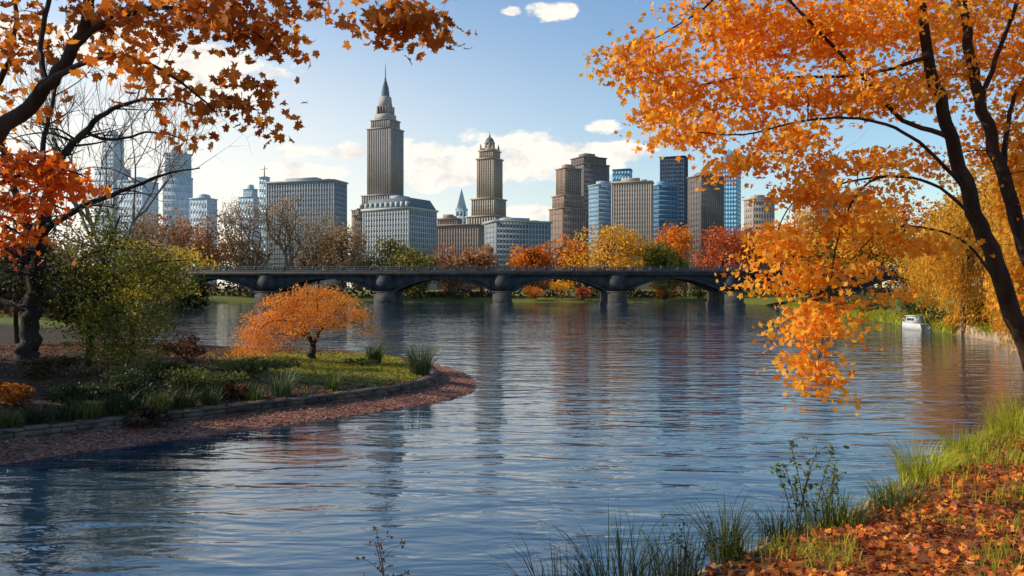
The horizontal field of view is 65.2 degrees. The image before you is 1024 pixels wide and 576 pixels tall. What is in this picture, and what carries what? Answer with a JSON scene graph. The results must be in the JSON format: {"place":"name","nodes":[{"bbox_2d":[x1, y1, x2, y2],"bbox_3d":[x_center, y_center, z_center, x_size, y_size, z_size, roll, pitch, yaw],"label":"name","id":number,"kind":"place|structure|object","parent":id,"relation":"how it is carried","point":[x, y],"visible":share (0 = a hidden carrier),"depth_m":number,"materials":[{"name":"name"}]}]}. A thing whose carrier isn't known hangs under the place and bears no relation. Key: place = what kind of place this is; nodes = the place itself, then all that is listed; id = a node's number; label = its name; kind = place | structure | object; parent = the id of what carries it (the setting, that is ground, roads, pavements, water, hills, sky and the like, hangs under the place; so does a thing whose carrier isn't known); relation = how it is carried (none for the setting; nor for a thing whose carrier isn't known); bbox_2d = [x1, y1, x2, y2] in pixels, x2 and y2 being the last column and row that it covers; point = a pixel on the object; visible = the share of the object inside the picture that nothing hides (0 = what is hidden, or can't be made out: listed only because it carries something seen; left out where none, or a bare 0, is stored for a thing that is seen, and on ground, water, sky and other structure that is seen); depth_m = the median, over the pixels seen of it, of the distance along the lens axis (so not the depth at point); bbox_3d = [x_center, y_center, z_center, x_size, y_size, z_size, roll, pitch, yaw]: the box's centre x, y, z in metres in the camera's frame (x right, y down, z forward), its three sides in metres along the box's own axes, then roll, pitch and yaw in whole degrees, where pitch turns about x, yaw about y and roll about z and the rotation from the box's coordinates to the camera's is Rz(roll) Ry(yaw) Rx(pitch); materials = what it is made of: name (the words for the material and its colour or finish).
{"place":"outdoors","nodes":[
{"label":"outdoors","id":0,"kind":"place"},
{"bbox_2d":[0,302,1023,575],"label":"water","id":1,"kind":"structure","parent":0,"point":[568,418],"depth_m":19.22,"materials":[{"name":"blue liquid"}]},
{"bbox_2d":[902,315,932,330],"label":"motor boat","id":2,"kind":"object","parent":1,"relation":"on","point":[913,322],"visible":0.91,"depth_m":76.31,"materials":[{"name":"white paint"}]},
{"bbox_2d":[0,288,1023,575],"bbox_3d":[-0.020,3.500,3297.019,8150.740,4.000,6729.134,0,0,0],"label":"ground","id":3,"kind":"structure","parent":0,"point":[6,330],"depth_m":24.88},
{"bbox_2d":[0,381,35,406],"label":"shrub","id":4,"kind":"object","parent":3,"relation":"on","point":[20,392],"visible":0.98,"depth_m":22.78,"materials":[{"name":"orange plant"}]},
{"bbox_2d":[20,401,59,424],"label":"grass tuft","id":5,"kind":"object","parent":3,"relation":"on","point":[34,417],"visible":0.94,"depth_m":20.68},
{"bbox_2d":[0,238,84,343],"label":"autumn tree","id":6,"kind":"object","parent":3,"relation":"on","point":[15,319],"visible":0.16,"depth_m":40.58,"materials":[{"name":"brown plant"}]},
{"bbox_2d":[11,354,90,377],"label":"shrub","id":7,"kind":"object","parent":3,"relation":"on","point":[59,363],"visible":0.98,"depth_m":27.26,"materials":[{"name":"green plant"}]},
{"bbox_2d":[0,137,116,270],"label":"maple tree","id":8,"kind":"object","parent":3,"relation":"on","point":[42,170],"visible":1,"depth_m":8.98,"materials":[{"name":"orange plant"}]},
{"bbox_2d":[0,221,118,269],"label":"autumn tree","id":9,"kind":"object","parent":3,"relation":"on","point":[65,241],"visible":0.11,"depth_m":123.93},
{"bbox_2d":[47,402,84,420],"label":"grass tuft","id":10,"kind":"object","parent":3,"relation":"on","point":[69,414],"visible":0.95,"depth_m":21.23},
{"bbox_2d":[41,382,104,407],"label":"shrub","id":11,"kind":"object","parent":3,"relation":"on","point":[66,392],"visible":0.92,"depth_m":22.64,"materials":[{"name":"green plant"}]},
{"bbox_2d":[64,396,110,418],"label":"grass tuft","id":12,"kind":"object","parent":3,"relation":"on","point":[91,412],"visible":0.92,"depth_m":21.64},
{"bbox_2d":[46,262,135,339],"bbox_3d":[-23.086,0.923,44.045,4.419,4.940,5.203,0,0,-35],"label":"autumn tree","id":13,"kind":"object","parent":3,"relation":"on","point":[64,318],"visible":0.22,"depth_m":43.49,"materials":[{"name":"green plant"}]},
{"bbox_2d":[7,194,214,377],"bbox_3d":[-14.584,0.188,29.286,7.248,7.754,5.062,0,0,19],"label":"weeping tree","id":14,"kind":"object","parent":3,"relation":"on","point":[91,311],"visible":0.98,"depth_m":29.02,"materials":[{"name":"green plant"}]},
{"bbox_2d":[0,42,222,333],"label":"bare tree","id":15,"kind":"object","parent":3,"relation":"on","point":[134,218],"visible":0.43,"depth_m":60.44,"materials":[{"name":"brown plant"}]},
{"bbox_2d":[94,131,131,262],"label":"glass tower","id":16,"kind":"structure","parent":3,"relation":"on","point":[117,151],"depth_m":1485.64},
{"bbox_2d":[92,387,142,415],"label":"grass tuft","id":17,"kind":"object","parent":3,"relation":"on","point":[124,409],"visible":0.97,"depth_m":22.19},
{"bbox_2d":[77,364,163,403],"bbox_3d":[-11.519,2.853,23.686,2.568,1.270,1.756,0,0,0],"label":"shrub","id":18,"kind":"object","parent":3,"relation":"on","point":[119,385],"visible":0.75,"depth_m":23.57,"materials":[{"name":"green plant"}]},
{"bbox_2d":[0,41,250,359],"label":"shade tree","id":19,"kind":"object","parent":3,"relation":"on","point":[25,348],"visible":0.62,"depth_m":30.85,"materials":[{"name":"brown plant"}]},
{"bbox_2d":[117,177,158,279],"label":"office block","id":20,"kind":"structure","parent":3,"relation":"on","point":[154,206],"depth_m":1383.63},
{"bbox_2d":[90,200,188,303],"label":"bare tree","id":21,"kind":"object","parent":3,"relation":"on","point":[145,227],"visible":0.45,"depth_m":149.75,"materials":[{"name":"beige plant"}]},
{"bbox_2d":[121,405,175,427],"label":"shrub","id":22,"kind":"object","parent":3,"relation":"on","point":[139,415],"visible":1,"depth_m":21.89,"materials":[{"name":"brown plant"}]},
{"bbox_2d":[84,234,219,356],"bbox_3d":[-14.876,0.403,32.579,5.648,5.525,3.641,0,0,0],"label":"sapling","id":23,"kind":"object","parent":3,"relation":"on","point":[184,257],"visible":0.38,"depth_m":32.94,"materials":[{"name":"green plant"}]},
{"bbox_2d":[115,229,191,310],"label":"autumn tree","id":24,"kind":"object","parent":3,"relation":"on","point":[165,245],"visible":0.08,"depth_m":139.35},
{"bbox_2d":[136,388,183,409],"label":"grass tuft","id":25,"kind":"object","parent":3,"relation":"on","point":[165,402],"visible":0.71,"depth_m":22.91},
{"bbox_2d":[128,206,198,264],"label":"autumn tree","id":26,"kind":"object","parent":3,"relation":"on","point":[179,242],"visible":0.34,"depth_m":204.98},
{"bbox_2d":[140,359,189,378],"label":"shrub","id":27,"kind":"object","parent":3,"relation":"on","point":[162,366],"visible":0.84,"depth_m":28.04,"materials":[{"name":"green plant"}]},
{"bbox_2d":[162,149,192,270],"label":"glass tower","id":28,"kind":"structure","parent":3,"relation":"on","point":[183,185],"depth_m":1334.41,"materials":[{"name":"glass"}]},
{"bbox_2d":[153,330,208,361],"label":"shrub","id":29,"kind":"object","parent":3,"relation":"on","point":[194,346],"visible":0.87,"depth_m":31.76,"materials":[{"name":"red plant"}]},
{"bbox_2d":[159,382,209,408],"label":"grass tuft","id":30,"kind":"object","parent":3,"relation":"on","point":[188,402],"visible":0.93,"depth_m":23.44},
{"bbox_2d":[166,275,211,307],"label":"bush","id":31,"kind":"object","parent":3,"relation":"on","point":[198,304],"visible":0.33,"depth_m":159.64,"materials":[{"name":"green plant"}]},
{"bbox_2d":[158,366,227,397],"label":"shrub","id":32,"kind":"object","parent":3,"relation":"on","point":[190,377],"visible":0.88,"depth_m":24.86,"materials":[{"name":"green plant"}]},
{"bbox_2d":[189,194,217,288],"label":"office block","id":33,"kind":"structure","parent":3,"relation":"on","point":[197,204],"depth_m":1289.37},
{"bbox_2d":[166,210,245,293],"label":"autumn tree","id":34,"kind":"object","parent":3,"relation":"on","point":[205,242],"visible":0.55,"depth_m":235.06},
{"bbox_2d":[0,342,436,429],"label":"fallen leaves","id":35,"kind":"object","parent":3,"relation":"on","point":[153,378],"visible":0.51,"depth_m":31.42,"materials":[{"name":"plant"}]},
{"bbox_2d":[0,356,437,442],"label":"stone retaining wall","id":36,"kind":"structure","parent":3,"relation":"on","point":[24,432],"depth_m":23.82,"materials":[{"name":"stone"}]},
{"bbox_2d":[211,370,250,386],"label":"shrub","id":37,"kind":"object","parent":3,"relation":"on","point":[236,376],"visible":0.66,"depth_m":27.06,"materials":[{"name":"green plant"}]},
{"bbox_2d":[0,0,476,154],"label":"maple tree","id":38,"kind":"object","parent":3,"relation":"on","point":[215,20],"visible":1,"depth_m":5.79,"materials":[{"name":"orange plant"}]},
{"bbox_2d":[0,364,476,461],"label":"fallen leaves","id":39,"kind":"object","parent":3,"relation":"on","point":[441,369],"visible":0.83,"depth_m":23.58,"materials":[{"name":"plant"}]},
{"bbox_2d":[211,223,271,292],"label":"autumn tree","id":40,"kind":"object","parent":3,"relation":"on","point":[252,258],"visible":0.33,"depth_m":246.98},
{"bbox_2d":[191,193,293,296],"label":"bare tree","id":41,"kind":"object","parent":3,"relation":"on","point":[232,219],"visible":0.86,"depth_m":227.63,"materials":[{"name":"beige plant"}]},
{"bbox_2d":[66,347,421,399],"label":"grass","id":42,"kind":"structure","parent":3,"relation":"on","point":[352,368],"depth_m":33.42,"materials":[{"name":"plant"}]},
{"bbox_2d":[238,185,258,288],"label":"glass tower","id":43,"kind":"structure","parent":3,"relation":"on","point":[248,192],"depth_m":1241.35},
{"bbox_2d":[212,356,309,374],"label":"shrub","id":44,"kind":"object","parent":3,"relation":"on","point":[242,364],"visible":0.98,"depth_m":29.74,"materials":[{"name":"green plant"}]},
{"bbox_2d":[258,166,270,270],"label":"glass tower","id":45,"kind":"structure","parent":3,"relation":"on","point":[262,186],"depth_m":1194.78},
{"bbox_2d":[253,367,309,396],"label":"spiky plant","id":46,"kind":"object","parent":3,"relation":"on","point":[284,389],"visible":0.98,"depth_m":25.89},
{"bbox_2d":[220,281,386,359],"bbox_3d":[-9.180,1.672,35.622,7.305,4.026,4.288,0,0,0],"label":"japanese maple","id":47,"kind":"object","parent":3,"relation":"on","point":[323,325],"visible":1,"depth_m":35.16,"materials":[{"name":"orange plant"}]},
{"bbox_2d":[265,177,347,289],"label":"office block","id":48,"kind":"structure","parent":3,"relation":"on","point":[319,193],"depth_m":747.88,"materials":[{"name":"grey concrete"}]},
{"bbox_2d":[267,183,346,267],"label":"window","id":49,"kind":"structure","parent":48,"relation":"in","point":[325,198],"depth_m":748.17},
{"bbox_2d":[244,191,368,299],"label":"bare tree","id":50,"kind":"object","parent":3,"relation":"on","point":[283,220],"visible":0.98,"depth_m":222.26,"materials":[{"name":"beige plant"}]},
{"bbox_2d":[293,224,348,290],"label":"autumn tree","id":51,"kind":"object","parent":3,"relation":"on","point":[302,263],"visible":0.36,"depth_m":243.54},
{"bbox_2d":[312,220,378,297],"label":"autumn tree","id":52,"kind":"object","parent":3,"relation":"on","point":[341,244],"visible":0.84,"depth_m":234.63,"materials":[{"name":"plant"}]},
{"bbox_2d":[350,64,407,287],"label":"skyscraper","id":53,"kind":"structure","parent":3,"relation":"on","point":[385,156],"depth_m":1087.62,"materials":[{"name":"stone"}]},
{"bbox_2d":[355,122,401,213],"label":"window","id":54,"kind":"structure","parent":53,"relation":"in","point":[395,122],"depth_m":1086.99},
{"bbox_2d":[355,526,409,575],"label":"weed","id":55,"kind":"object","parent":3,"relation":"on","point":[382,570],"visible":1,"depth_m":8.10,"materials":[{"name":"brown plant"}]},
{"bbox_2d":[361,236,421,288],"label":"autumn tree","id":56,"kind":"object","parent":3,"relation":"on","point":[390,261],"visible":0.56,"depth_m":231.60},
{"bbox_2d":[361,195,438,289],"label":"office block","id":57,"kind":"structure","parent":3,"relation":"on","point":[411,221],"depth_m":587.35,"materials":[{"name":"concrete"}]},
{"bbox_2d":[364,210,435,267],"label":"window","id":58,"kind":"structure","parent":57,"relation":"in","point":[410,210],"depth_m":588.83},
{"bbox_2d":[396,249,437,299],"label":"autumn tree","id":59,"kind":"object","parent":3,"relation":"on","point":[415,262],"visible":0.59,"depth_m":226.22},
{"bbox_2d":[392,342,454,375],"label":"spiky plant","id":60,"kind":"object","parent":3,"relation":"on","point":[422,365],"visible":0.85,"depth_m":32.10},
{"bbox_2d":[420,242,475,296],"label":"autumn tree","id":61,"kind":"object","parent":3,"relation":"on","point":[452,260],"visible":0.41,"depth_m":238.02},
{"bbox_2d":[437,214,484,289],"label":"brick block","id":62,"kind":"structure","parent":3,"relation":"on","point":[454,232],"depth_m":766.27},
{"bbox_2d":[461,243,500,292],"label":"autumn tree","id":63,"kind":"object","parent":3,"relation":"on","point":[481,258],"visible":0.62,"depth_m":242.42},
{"bbox_2d":[465,133,510,224],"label":"ornate tower","id":64,"kind":"structure","parent":3,"relation":"on","point":[488,203],"depth_m":889.73,"materials":[{"name":"beige stone"}]},
{"bbox_2d":[483,217,552,289],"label":"office block","id":65,"kind":"structure","parent":3,"relation":"on","point":[503,235],"depth_m":509.39,"materials":[{"name":"grey concrete"}]},
{"bbox_2d":[120,278,918,297],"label":"undergrowth","id":66,"kind":"object","parent":3,"relation":"on","point":[245,291],"visible":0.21,"depth_m":238.75,"materials":[{"name":"green plant"}]},
{"bbox_2d":[505,244,551,295],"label":"autumn tree","id":67,"kind":"object","parent":3,"relation":"on","point":[525,255],"visible":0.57,"depth_m":238.41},
{"bbox_2d":[62,266,1019,306],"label":"arch bridge","id":68,"kind":"structure","parent":3,"relation":"on","point":[387,288],"depth_m":173.59,"materials":[{"name":"stone"}]},
{"bbox_2d":[527,233,589,293],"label":"autumn tree","id":69,"kind":"object","parent":3,"relation":"on","point":[563,261],"visible":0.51,"depth_m":237.90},
{"bbox_2d":[476,527,654,575],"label":"grass tuft","id":70,"kind":"object","parent":3,"relation":"on","point":[555,567],"visible":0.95,"depth_m":8.88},
{"bbox_2d":[548,164,586,288],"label":"brown tower","id":71,"kind":"structure","parent":3,"relation":"on","point":[567,212],"depth_m":970.65,"materials":[{"name":"brick"}]},
{"bbox_2d":[570,153,609,287],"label":"brown tower","id":72,"kind":"structure","parent":3,"relation":"on","point":[594,168],"depth_m":1032.63,"materials":[{"name":"brick"}]},
{"bbox_2d":[587,181,611,287],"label":"glass block","id":73,"kind":"structure","parent":3,"relation":"on","point":[600,202],"depth_m":849.12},
{"bbox_2d":[589,187,609,269],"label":"window","id":74,"kind":"structure","parent":73,"relation":"in","point":[593,188],"depth_m":852.57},
{"bbox_2d":[552,220,657,288],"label":"autumn tree","id":75,"kind":"object","parent":3,"relation":"on","point":[608,253],"visible":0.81,"depth_m":226.89,"materials":[{"name":"yellow plant"}]},
{"bbox_2d":[610,178,653,288],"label":"brick block","id":76,"kind":"structure","parent":3,"relation":"on","point":[631,202],"depth_m":811.67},
{"bbox_2d":[526,498,740,575],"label":"grass tuft","id":77,"kind":"object","parent":3,"relation":"on","point":[621,567],"visible":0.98,"depth_m":9.14,"materials":[{"name":"plant"}]},
{"bbox_2d":[637,242,690,299],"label":"autumn tree","id":78,"kind":"object","parent":3,"relation":"on","point":[662,257],"visible":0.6,"depth_m":227.65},
{"bbox_2d":[653,181,678,288],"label":"glass block","id":79,"kind":"structure","parent":3,"relation":"on","point":[665,201],"depth_m":892.64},
{"bbox_2d":[642,221,700,291],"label":"autumn tree","id":80,"kind":"object","parent":3,"relation":"on","point":[679,242],"visible":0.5,"depth_m":260.26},
{"bbox_2d":[659,155,687,288],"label":"dark tower","id":81,"kind":"structure","parent":3,"relation":"on","point":[673,171],"depth_m":1106.12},
{"bbox_2d":[631,516,749,575],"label":"grass tuft","id":82,"kind":"object","parent":3,"relation":"on","point":[690,566],"visible":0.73,"depth_m":9.77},
{"bbox_2d":[660,513,732,574],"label":"weed","id":83,"kind":"object","parent":3,"relation":"on","point":[713,543],"visible":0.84,"depth_m":9.87,"materials":[{"name":"green plant"}]},
{"bbox_2d":[686,172,723,288],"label":"dark tower","id":84,"kind":"structure","parent":3,"relation":"on","point":[706,209],"depth_m":919.93,"materials":[{"name":"brown brick"}]},
{"bbox_2d":[651,483,799,565],"bbox_3d":[2.662,3.106,10.174,2.027,0.865,1.833,0,0,0],"label":"grass tuft","id":85,"kind":"object","parent":3,"relation":"on","point":[732,553],"visible":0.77,"depth_m":10.21,"materials":[{"name":"plant"}]},
{"bbox_2d":[690,222,762,270],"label":"autumn tree","id":86,"kind":"object","parent":3,"relation":"on","point":[727,246],"visible":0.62,"depth_m":226.45,"materials":[{"name":"plant"}]},
{"bbox_2d":[715,149,740,269],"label":"glass tower","id":87,"kind":"structure","parent":3,"relation":"on","point":[732,205],"depth_m":1384.46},
{"bbox_2d":[743,195,774,288],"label":"brick block","id":88,"kind":"structure","parent":3,"relation":"on","point":[757,214],"depth_m":891.34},
{"bbox_2d":[733,220,821,296],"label":"autumn tree","id":89,"kind":"object","parent":3,"relation":"on","point":[764,263],"visible":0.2,"depth_m":224.80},
{"bbox_2d":[738,499,833,544],"bbox_3d":[3.686,3.215,10.877,1.429,0.509,1.301,0,0,34],"label":"grass tuft","id":90,"kind":"object","parent":3,"relation":"on","point":[799,530],"visible":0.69,"depth_m":10.95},
{"bbox_2d":[579,0,1023,416],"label":"maple tree","id":91,"kind":"object","parent":3,"relation":"on","point":[821,26],"visible":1,"depth_m":12.39,"materials":[{"name":"orange plant"}]},
{"bbox_2d":[770,436,849,527],"bbox_3d":[4.290,2.849,11.551,1.082,1.386,0.494,0,0,21],"label":"weed","id":92,"kind":"object","parent":3,"relation":"on","point":[803,488],"visible":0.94,"depth_m":11.52,"materials":[{"name":"green plant"}]},
{"bbox_2d":[781,207,855,265],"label":"autumn tree","id":93,"kind":"object","parent":3,"relation":"on","point":[816,246],"visible":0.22,"depth_m":222.41,"materials":[{"name":"orange plant"}]},
{"bbox_2d":[781,481,889,528],"bbox_3d":[4.717,3.209,11.546,1.702,0.563,1.886,0,0,21],"label":"grass tuft","id":94,"kind":"object","parent":3,"relation":"on","point":[841,510],"visible":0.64,"depth_m":11.53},
{"bbox_2d":[816,212,891,294],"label":"autumn tree","id":95,"kind":"object","parent":3,"relation":"on","point":[830,255],"visible":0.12,"depth_m":213.50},
{"bbox_2d":[704,426,1023,575],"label":"fallen leaves","id":96,"kind":"object","parent":3,"relation":"on","point":[916,537],"visible":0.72,"depth_m":10.23,"materials":[{"name":"plant"}]},
{"bbox_2d":[831,199,913,292],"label":"autumn tree","id":97,"kind":"object","parent":3,"relation":"on","point":[882,246],"visible":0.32,"depth_m":203.44,"materials":[{"name":"orange plant"}]},
{"bbox_2d":[785,301,1010,338],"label":"grass","id":98,"kind":"structure","parent":3,"relation":"on","point":[886,316],"depth_m":86.58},
{"bbox_2d":[857,473,950,511],"bbox_3d":[6.148,3.240,12.605,1.426,0.461,1.449,0,0,0],"label":"grass tuft","id":99,"kind":"object","parent":3,"relation":"on","point":[891,497],"visible":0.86,"depth_m":12.64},
{"bbox_2d":[862,194,948,294],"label":"autumn tree","id":100,"kind":"object","parent":3,"relation":"on","point":[905,211],"visible":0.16,"depth_m":207.25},
{"bbox_2d":[896,296,938,314],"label":"shrub","id":101,"kind":"object","parent":3,"relation":"on","point":[911,305],"visible":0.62,"depth_m":85.50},
{"bbox_2d":[869,431,980,482],"bbox_3d":[7.489,3.110,14.408,2.118,0.765,2.022,0,0,24],"label":"grass tuft","id":102,"kind":"object","parent":3,"relation":"on","point":[913,467],"visible":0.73,"depth_m":14.34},
{"bbox_2d":[892,226,971,310],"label":"weeping tree","id":103,"kind":"object","parent":3,"relation":"on","point":[905,262],"visible":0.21,"depth_m":91.29,"materials":[{"name":"yellow plant"}]},
{"bbox_2d":[906,196,1002,336],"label":"weeping tree","id":104,"kind":"object","parent":3,"relation":"on","point":[945,265],"visible":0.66,"depth_m":65.61,"materials":[{"name":"yellow plant"}]},
{"bbox_2d":[923,420,997,456],"bbox_3d":[9.551,3.210,16.799,1.896,0.658,1.769,0,0,0],"label":"grass tuft","id":105,"kind":"object","parent":3,"relation":"on","point":[954,443],"visible":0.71,"depth_m":16.78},
{"bbox_2d":[921,161,1013,298],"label":"autumn tree","id":106,"kind":"object","parent":3,"relation":"on","point":[980,192],"visible":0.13,"depth_m":84.08,"materials":[{"name":"orange plant"}]},
{"bbox_2d":[957,325,1015,345],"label":"stone embankment","id":107,"kind":"structure","parent":3,"relation":"on","point":[977,335],"depth_m":61.72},
{"bbox_2d":[953,398,1023,437],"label":"grass tuft","id":108,"kind":"object","parent":3,"relation":"on","point":[1005,422],"visible":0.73,"depth_m":18.53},
{"bbox_2d":[977,104,1023,311],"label":"weeping tree","id":109,"kind":"object","parent":3,"relation":"on","point":[998,221],"visible":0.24,"depth_m":57.91,"materials":[{"name":"orange plant"}]},
{"bbox_2d":[981,208,1023,355],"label":"weeping tree","id":110,"kind":"object","parent":3,"relation":"on","point":[1016,276],"visible":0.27,"depth_m":47.15,"materials":[{"name":"yellow plant"}]},
{"bbox_2d":[981,387,1023,423],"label":"grass tuft","id":111,"kind":"object","parent":3,"relation":"on","point":[1014,407],"visible":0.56,"depth_m":20.51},
{"bbox_2d":[0,0,1023,287],"label":"sky","id":112,"kind":"structure","parent":0,"point":[519,82],"materials":[{"name":"blue"}]},
{"bbox_2d":[735,411,1023,575],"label":"grass","id":113,"kind":"structure","parent":0,"point":[951,519],"depth_m":11.40,"materials":[{"name":"plant"}]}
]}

